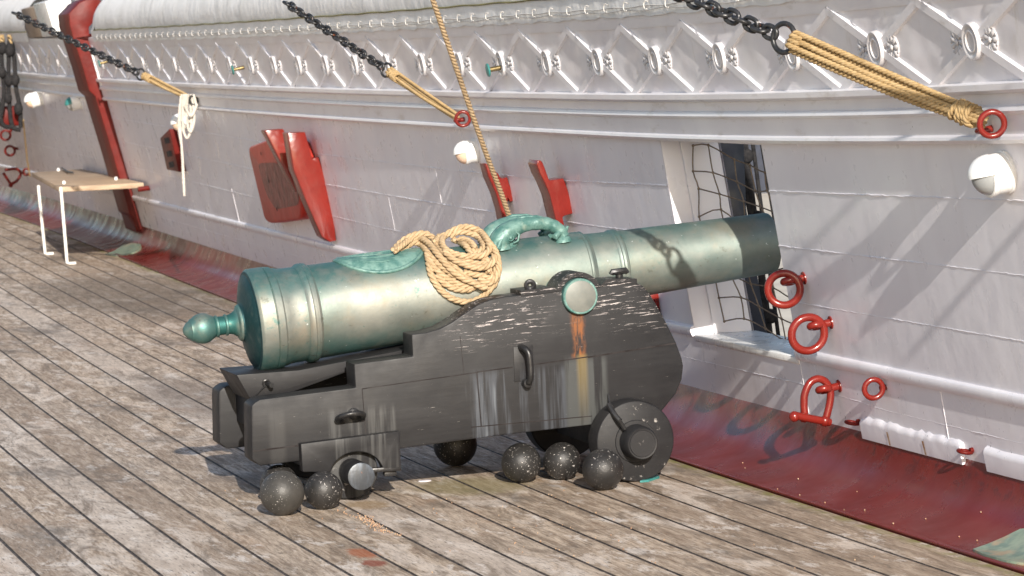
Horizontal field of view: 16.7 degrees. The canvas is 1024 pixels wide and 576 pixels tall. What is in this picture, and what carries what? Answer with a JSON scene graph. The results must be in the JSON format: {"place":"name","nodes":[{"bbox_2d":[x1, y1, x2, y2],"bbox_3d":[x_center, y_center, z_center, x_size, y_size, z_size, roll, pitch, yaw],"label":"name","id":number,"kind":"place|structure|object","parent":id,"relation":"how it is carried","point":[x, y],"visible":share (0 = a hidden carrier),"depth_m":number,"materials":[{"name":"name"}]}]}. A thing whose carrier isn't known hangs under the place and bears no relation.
{"place":"outdoors","nodes":[
{"label":"outdoors","id":0,"kind":"place"},
{"bbox_2d":[92,277,886,574],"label":"deck beams","id":1,"kind":"structure","parent":0,"point":[562,500],"depth_m":13.16,"materials":[{"name":"brown wood"}]},
{"bbox_2d":[0,0,1023,462],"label":"bulwark","id":2,"kind":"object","parent":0,"point":[900,238],"visible":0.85,"depth_m":14.93,"materials":[{"name":"paint"}]},
{"bbox_2d":[0,129,11,140],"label":"ring bolt","id":3,"kind":"object","parent":2,"relation":"attached to","point":[9,132],"visible":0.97,"depth_m":40.23,"materials":[{"name":"red paint"}]},
{"bbox_2d":[0,106,18,126],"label":"cleat","id":4,"kind":"object","parent":2,"relation":"attached to","point":[6,118],"visible":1,"depth_m":37.63,"materials":[{"name":"red paint"}]},
{"bbox_2d":[4,145,17,156],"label":"ring bolt","id":5,"kind":"object","parent":2,"relation":"attached to","point":[13,153],"visible":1,"depth_m":40.26,"materials":[{"name":"red paint"}]},
{"bbox_2d":[0,34,22,131],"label":"tackle","id":6,"kind":"object","parent":2,"relation":"hanging from","point":[8,79],"visible":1,"depth_m":37.43,"materials":[{"name":"metal"}]},
{"bbox_2d":[2,167,28,186],"bbox_3d":[-5.680,-1.270,39.897,0.328,0.229,0.050,-3,4,-16],"label":"shackle","id":7,"kind":"object","parent":2,"relation":"attached to","point":[17,179],"visible":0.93,"depth_m":39.88,"materials":[{"name":"red paint"}]},
{"bbox_2d":[0,0,34,42],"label":"canvas cover","id":8,"kind":"object","parent":2,"relation":"on","point":[12,25],"visible":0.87,"depth_m":37.22,"materials":[{"name":"white fabric"}]},
{"bbox_2d":[23,119,30,175],"bbox_3d":[-5.433,-1.562,38.908,0.031,0.669,1.016,-3,4,-5],"label":"thin line","id":9,"kind":"object","parent":2,"relation":"hanging from","point":[26,148],"visible":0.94,"depth_m":38.96,"materials":[{"name":"beige fabric"}]},
{"bbox_2d":[21,6,41,37],"bbox_3d":[-4.774,-2.705,35.197,0.234,0.336,1.303,-3,4,-14],"label":"timber chock","id":10,"kind":"object","parent":2,"relation":"on","point":[33,32],"visible":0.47,"depth_m":35.21,"materials":[{"name":"brown wood"}]},
{"bbox_2d":[24,91,43,108],"bbox_3d":[-5.011,-1.980,36.505,0.220,0.196,0.176,-3,4,-16],"label":"bulkhead lamp","id":11,"kind":"object","parent":2,"relation":"attached to","point":[33,100],"visible":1,"depth_m":36.44,"materials":[{"name":"white glass"}]},
{"bbox_2d":[33,0,70,36],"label":"rail block","id":12,"kind":"structure","parent":2,"relation":"on","point":[47,12],"depth_m":33.40,"materials":[{"name":"white paint"}]},
{"bbox_2d":[65,96,81,111],"bbox_3d":[-4.199,-1.774,33.353,0.175,0.164,0.149,-3,4,-16],"label":"bulkhead lamp","id":13,"kind":"object","parent":2,"relation":"attached to","point":[73,103],"visible":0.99,"depth_m":33.30,"materials":[{"name":"white glass"}]},
{"bbox_2d":[58,0,141,231],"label":"stanchion","id":14,"kind":"object","parent":2,"relation":"attached to","point":[75,19],"visible":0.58,"depth_m":31.48,"materials":[{"name":"red paint"}]},
{"bbox_2d":[30,0,75,6],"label":"rail","id":15,"kind":"object","parent":14,"relation":"on","point":[36,1],"visible":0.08,"depth_m":36.56,"materials":[{"name":"white paint"}]},
{"bbox_2d":[98,60,107,66],"bbox_3d":[-3.583,-1.969,30.532,0.099,0.066,0.068,-3,4,-16],"label":"rail pin","id":16,"kind":"object","parent":2,"relation":"attached to","point":[101,63],"visible":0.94,"depth_m":30.52,"materials":[{"name":"gold metal"}]},
{"bbox_2d":[141,72,186,96],"bbox_3d":[-2.619,-1.527,26.377,0.524,0.236,0.067,1,5,40],"label":"lanyard","id":17,"kind":"object","parent":2,"relation":"attached to","point":[150,78],"visible":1,"depth_m":26.40,"materials":[{"name":"beige fabric"}]},
{"bbox_2d":[11,11,144,80],"bbox_3d":[-3.366,-1.880,26.978,1.479,0.582,0.064,1,5,40],"label":"chain stay","id":18,"kind":"object","parent":17,"relation":"attached to","point":[93,51],"visible":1,"depth_m":26.95,"materials":[{"name":"metal"}]},
{"bbox_2d":[160,129,185,171],"bbox_3d":[-2.737,-1.118,28.079,0.128,0.349,0.743,-3,4,-12],"label":"cavel plate","id":19,"kind":"object","parent":2,"relation":"attached to","point":[170,143],"visible":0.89,"depth_m":27.84,"materials":[{"name":"red paint"}]},
{"bbox_2d":[170,114,189,131],"bbox_3d":[-2.554,-1.285,26.906,0.177,0.168,0.155,-3,4,-16],"label":"bulkhead lamp","id":20,"kind":"object","parent":2,"relation":"attached to","point":[174,121],"visible":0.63,"depth_m":26.85,"materials":[{"name":"white glass"}]},
{"bbox_2d":[188,95,198,104],"bbox_3d":[-2.394,-1.417,26.198,0.106,0.081,0.269,-3,4,-10],"label":"ring bolt","id":21,"kind":"object","parent":2,"relation":"attached to","point":[189,100],"visible":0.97,"depth_m":26.07,"materials":[{"name":"black metal"}]},
{"bbox_2d":[178,94,197,195],"bbox_3d":[-2.425,-1.074,26.113,0.157,0.767,0.101,-3,4,-16],"label":"hanging coil","id":22,"kind":"object","parent":21,"relation":"hanging from","point":[183,111],"visible":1,"depth_m":26.08,"materials":[{"name":"white fabric"}]},
{"bbox_2d":[231,65,243,74],"bbox_3d":[-1.883,-1.500,23.927,0.098,0.067,0.068,-3,4,-16],"label":"rail pin","id":23,"kind":"object","parent":2,"relation":"attached to","point":[237,68],"visible":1,"depth_m":23.91,"materials":[{"name":"gold metal"}]},
{"bbox_2d":[249,141,314,222],"bbox_3d":[-1.501,-0.699,23.142,0.193,0.597,1.897,-3,4,-13],"label":"fairlead","id":24,"kind":"object","parent":2,"relation":"attached to","point":[281,201],"visible":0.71,"depth_m":23.36,"materials":[{"name":"red paint"}]},
{"bbox_2d":[261,129,335,241],"bbox_3d":[-1.375,-0.663,22.383,0.323,0.720,0.640,-3,4,-16],"label":"belaying bracket","id":25,"kind":"object","parent":2,"relation":"attached to","point":[300,168],"visible":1,"depth_m":22.10,"materials":[{"name":"red paint"}]},
{"bbox_2d":[385,67,459,119],"bbox_3d":[-0.470,-1.017,18.238,0.062,0.297,0.561,-6,5,-41],"label":"lanyard","id":26,"kind":"object","parent":2,"relation":"attached to","point":[398,77],"visible":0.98,"depth_m":18.26,"materials":[{"name":"beige fabric"}]},
{"bbox_2d":[282,0,391,77],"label":"chain stay","id":27,"kind":"object","parent":26,"relation":"attached to","point":[317,23],"visible":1,"depth_m":18.71,"materials":[{"name":"metal"}]},
{"bbox_2d":[91,0,819,41],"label":"canvas cover","id":28,"kind":"object","parent":2,"relation":"on","point":[132,20],"visible":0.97,"depth_m":20.63,"materials":[{"name":"white fabric"}]},
{"bbox_2d":[453,110,470,126],"bbox_3d":[-0.249,-0.875,17.956,0.105,0.089,0.199,-3,4,-3],"label":"ring bolt","id":29,"kind":"object","parent":2,"relation":"attached to","point":[457,120],"visible":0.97,"depth_m":17.86,"materials":[{"name":"red paint"}]},
{"bbox_2d":[453,138,479,164],"bbox_3d":[-0.234,-0.704,18.013,0.142,0.139,0.131,-3,4,-16],"label":"bulkhead lamp","id":30,"kind":"object","parent":2,"relation":"attached to","point":[467,152],"visible":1,"depth_m":17.97,"materials":[{"name":"white glass"}]},
{"bbox_2d":[485,63,500,76],"bbox_3d":[-0.080,-1.072,17.103,0.097,0.067,0.068,-3,4,-16],"label":"rail pin","id":31,"kind":"object","parent":2,"relation":"attached to","point":[488,69],"visible":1,"depth_m":17.09,"materials":[{"name":"gold metal"}]},
{"bbox_2d":[480,163,512,218],"bbox_3d":[-0.075,-0.487,17.546,0.143,0.292,0.120,-3,4,-16],"label":"horn cleat","id":32,"kind":"object","parent":2,"relation":"attached to","point":[492,188],"visible":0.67,"depth_m":17.50,"materials":[{"name":"red paint"}]},
{"bbox_2d":[430,0,510,215],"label":"running rope","id":33,"kind":"object","parent":32,"relation":"attached to","point":[446,39],"visible":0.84,"depth_m":16.74,"materials":[{"name":"beige fabric"}]},
{"bbox_2d":[528,160,571,224],"bbox_3d":[0.187,-0.432,16.520,0.174,0.360,0.150,-3,4,-16],"label":"horn cleat","id":34,"kind":"object","parent":2,"relation":"attached to","point":[555,198],"visible":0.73,"depth_m":16.46,"materials":[{"name":"red paint"}]},
{"bbox_2d":[650,294,658,308],"bbox_3d":[0.622,0.078,15.457,0.072,0.116,0.120,-3,4,-16],"label":"deck bracket","id":35,"kind":"object","parent":2,"relation":"attached to","point":[655,297],"visible":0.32,"depth_m":15.40,"materials":[{"name":"red metal"}]},
{"bbox_2d":[692,143,791,339],"bbox_3d":[1.127,-0.172,14.303,0.197,0.836,1.444,-4,4,-21],"label":"port net","id":36,"kind":"object","parent":2,"relation":"attached to","point":[721,210],"visible":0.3,"depth_m":14.71,"materials":[{"name":"fabric"}]},
{"bbox_2d":[720,143,766,332],"bbox_3d":[0.982,-0.243,15.271,0.222,0.894,0.100,-3,4,-16],"label":"outboard post","id":37,"kind":"object","parent":2,"relation":"attached to","point":[735,151],"visible":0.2,"depth_m":15.21,"materials":[{"name":"blue paint"}]},
{"bbox_2d":[764,269,806,308],"bbox_3d":[1.065,0.004,13.496,0.170,0.155,0.069,-3,4,-10],"label":"ring bolt","id":38,"kind":"object","parent":2,"relation":"attached to","point":[791,278],"visible":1,"depth_m":13.48,"materials":[{"name":"red paint"}]},
{"bbox_2d":[788,313,832,354],"bbox_3d":[1.144,0.175,13.310,0.188,0.162,0.062,-3,4,-16],"label":"ring bolt","id":39,"kind":"object","parent":2,"relation":"attached to","point":[817,322],"visible":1,"depth_m":13.29,"materials":[{"name":"red paint"}]},
{"bbox_2d":[789,375,841,426],"bbox_3d":[1.163,0.436,13.361,0.230,0.201,0.061,-4,4,-20],"label":"shackle","id":40,"kind":"object","parent":2,"relation":"attached to","point":[828,387],"visible":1,"depth_m":13.35,"materials":[{"name":"red paint"}]},
{"bbox_2d":[844,419,859,425],"bbox_3d":[1.309,0.509,13.252,0.091,0.028,0.060,-3,4,-16],"label":"eye bolt","id":41,"kind":"object","parent":2,"relation":"attached to","point":[853,422],"visible":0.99,"depth_m":13.23,"materials":[{"name":"red paint"}]},
{"bbox_2d":[862,377,886,400],"bbox_3d":[1.348,0.373,12.897,0.109,0.090,0.036,-3,4,-16],"label":"eye bolt","id":42,"kind":"object","parent":2,"relation":"attached to","point":[882,389],"visible":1,"depth_m":12.88,"materials":[{"name":"red paint"}]},
{"bbox_2d":[860,417,965,464],"bbox_3d":[1.466,0.552,12.753,0.041,0.093,0.950,-3,4,-16],"label":"wall chock","id":43,"kind":"object","parent":2,"relation":"attached to","point":[942,447],"depth_m":12.72,"materials":[{"name":"paint"}]},
{"bbox_2d":[956,447,973,454],"bbox_3d":[1.605,0.571,12.224,0.091,0.028,0.060,-3,4,-16],"label":"eye bolt","id":44,"kind":"object","parent":2,"relation":"attached to","point":[969,451],"visible":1,"depth_m":12.20,"materials":[{"name":"red paint"}]},
{"bbox_2d":[974,109,1006,138],"bbox_3d":[1.564,-0.538,11.357,0.104,0.100,0.206,-2,4,5],"label":"ring bolt","id":45,"kind":"object","parent":2,"relation":"attached to","point":[986,132],"visible":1,"depth_m":11.27,"materials":[{"name":"red paint"}]},
{"bbox_2d":[785,30,988,127],"bbox_3d":[1.249,-0.703,11.656,0.083,0.352,0.855,-6,6,-44],"label":"lanyard","id":46,"kind":"object","parent":45,"relation":"attached to","point":[853,67],"visible":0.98,"depth_m":11.65,"materials":[{"name":"beige fabric"}]},
{"bbox_2d":[673,0,795,54],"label":"chain stay","id":47,"kind":"object","parent":46,"relation":"attached to","point":[737,18],"visible":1,"depth_m":12.07,"materials":[{"name":"metal"}]},
{"bbox_2d":[967,150,1016,197],"bbox_3d":[1.574,-0.374,11.432,0.155,0.156,0.147,-3,4,-16],"label":"bulkhead lamp","id":48,"kind":"object","parent":2,"relation":"attached to","point":[991,175],"visible":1,"depth_m":11.38,"materials":[{"name":"white metal"}]},
{"bbox_2d":[983,446,1023,480],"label":"wall chock","id":49,"kind":"object","parent":2,"relation":"attached to","point":[1006,464],"depth_m":11.94,"materials":[{"name":"paint"}]},
{"bbox_2d":[0,213,1023,575],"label":"deck","id":50,"kind":"structure","parent":0,"point":[116,459],"depth_m":13.59,"materials":[{"name":"brown wood"}]},
{"bbox_2d":[32,167,149,264],"bbox_3d":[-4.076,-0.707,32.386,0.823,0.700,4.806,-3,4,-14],"label":"folding table","id":51,"kind":"object","parent":50,"relation":"on","point":[62,181],"visible":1,"depth_m":31.22,"materials":[{"name":"brown wood"}]},
{"bbox_2d":[260,465,295,486],"bbox_3d":[-0.914,0.767,13.661,0.148,0.148,0.148,-11,-12,-28],"label":"cannonball","id":52,"kind":"object","parent":50,"relation":"on","point":[270,470],"visible":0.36,"depth_m":13.63,"materials":[{"name":"metal"}]},
{"bbox_2d":[260,471,304,515],"bbox_3d":[-0.876,0.782,13.270,0.171,0.171,0.171,36,-33,-29],"label":"cannonball","id":53,"kind":"object","parent":50,"relation":"on","point":[282,493],"visible":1,"depth_m":13.21,"materials":[{"name":"metal"}]},
{"bbox_2d":[304,471,342,509],"bbox_3d":[-0.725,0.779,13.394,0.147,0.147,0.147,-5,27,39],"label":"cannonball","id":54,"kind":"object","parent":50,"relation":"on","point":[323,490],"visible":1,"depth_m":13.34,"materials":[{"name":"metal"}]},
{"bbox_2d":[433,438,476,465],"bbox_3d":[-0.239,0.655,14.589,0.184,0.184,0.184,48,10,21],"label":"cannonball","id":55,"kind":"object","parent":50,"relation":"on","point":[458,453],"visible":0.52,"depth_m":14.52,"materials":[{"name":"metal"}]},
{"bbox_2d":[183,213,780,498],"bbox_3d":[-0.100,0.239,14.177,2.504,1.061,1.242,-3,4,-16],"label":"cannon","id":56,"kind":"object","parent":50,"relation":"on","point":[361,362],"visible":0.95,"depth_m":13.83,"materials":[{"name":"green metal"}]},
{"bbox_2d":[391,223,501,304],"bbox_3d":[-0.270,-0.090,14.011,0.433,0.319,0.266,-3,4,-16],"label":"rope coil","id":57,"kind":"object","parent":56,"relation":"on","point":[448,261],"visible":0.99,"depth_m":13.96,"materials":[{"name":"beige fabric"}]},
{"bbox_2d":[0,186,1023,574],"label":"waterway","id":58,"kind":"object","parent":50,"relation":"on","point":[852,474],"visible":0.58,"depth_m":13.62,"materials":[{"name":"red paint"}]},
{"bbox_2d":[105,243,141,256],"bbox_3d":[-3.503,-0.341,31.248,0.298,0.106,1.067,-3,4,-16],"label":"scupper","id":59,"kind":"object","parent":58,"relation":"in","point":[129,248],"visible":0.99,"depth_m":31.17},
{"bbox_2d":[973,528,1023,565],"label":"scupper","id":60,"kind":"object","parent":58,"relation":"in","point":[1009,548],"visible":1,"depth_m":11.49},
{"bbox_2d":[501,443,540,482],"bbox_3d":[0.037,0.701,13.959,0.160,0.160,0.160,-32,-38,28],"label":"cannonball","id":61,"kind":"object","parent":50,"relation":"on","point":[520,462],"visible":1,"depth_m":13.90,"materials":[{"name":"metal"}]},
{"bbox_2d":[543,442,580,479],"bbox_3d":[0.201,0.696,13.995,0.152,0.152,0.152,9,-9,-24],"label":"cannonball","id":62,"kind":"object","parent":50,"relation":"on","point":[561,460],"visible":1,"depth_m":13.94,"materials":[{"name":"metal"}]},
{"bbox_2d":[582,449,623,489],"bbox_3d":[0.355,0.710,13.623,0.163,0.163,0.163,36,28,12],"label":"cannonball","id":63,"kind":"object","parent":50,"relation":"on","point":[602,469],"visible":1,"depth_m":13.56,"materials":[{"name":"metal"}]},
{"bbox_2d":[225,462,981,572],"bbox_3d":[0.024,0.755,13.731,2.125,0.086,6.142,-3,4,-16],"label":"spilled grain","id":64,"kind":"object","parent":50,"relation":"on","point":[374,523],"visible":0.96,"depth_m":12.88},
{"bbox_2d":[640,474,659,482],"bbox_3d":[0.564,0.759,13.908,0.043,0.008,0.229,-1,4,19],"label":"wedge","id":65,"kind":"object","parent":50,"relation":"on","point":[656,476],"visible":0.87,"depth_m":13.85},
{"bbox_2d":[746,193,792,336],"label":"quay","id":66,"kind":"structure","parent":0,"point":[786,314],"depth_m":49.45,"materials":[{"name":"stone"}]},
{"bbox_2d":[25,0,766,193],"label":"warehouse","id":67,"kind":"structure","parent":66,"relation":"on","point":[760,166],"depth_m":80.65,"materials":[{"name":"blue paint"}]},
{"bbox_3d":[1.020,-0.753,15.981,0.600,0.100,0.300,-3,4,-16],"label":"channel","id":68,"kind":"object","parent":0,"visible":0},
{"bbox_2d":[744,144,779,334],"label":"deadeyes","id":69,"kind":"object","parent":68,"relation":"attached to","point":[749,157],"visible":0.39,"depth_m":15.81,"materials":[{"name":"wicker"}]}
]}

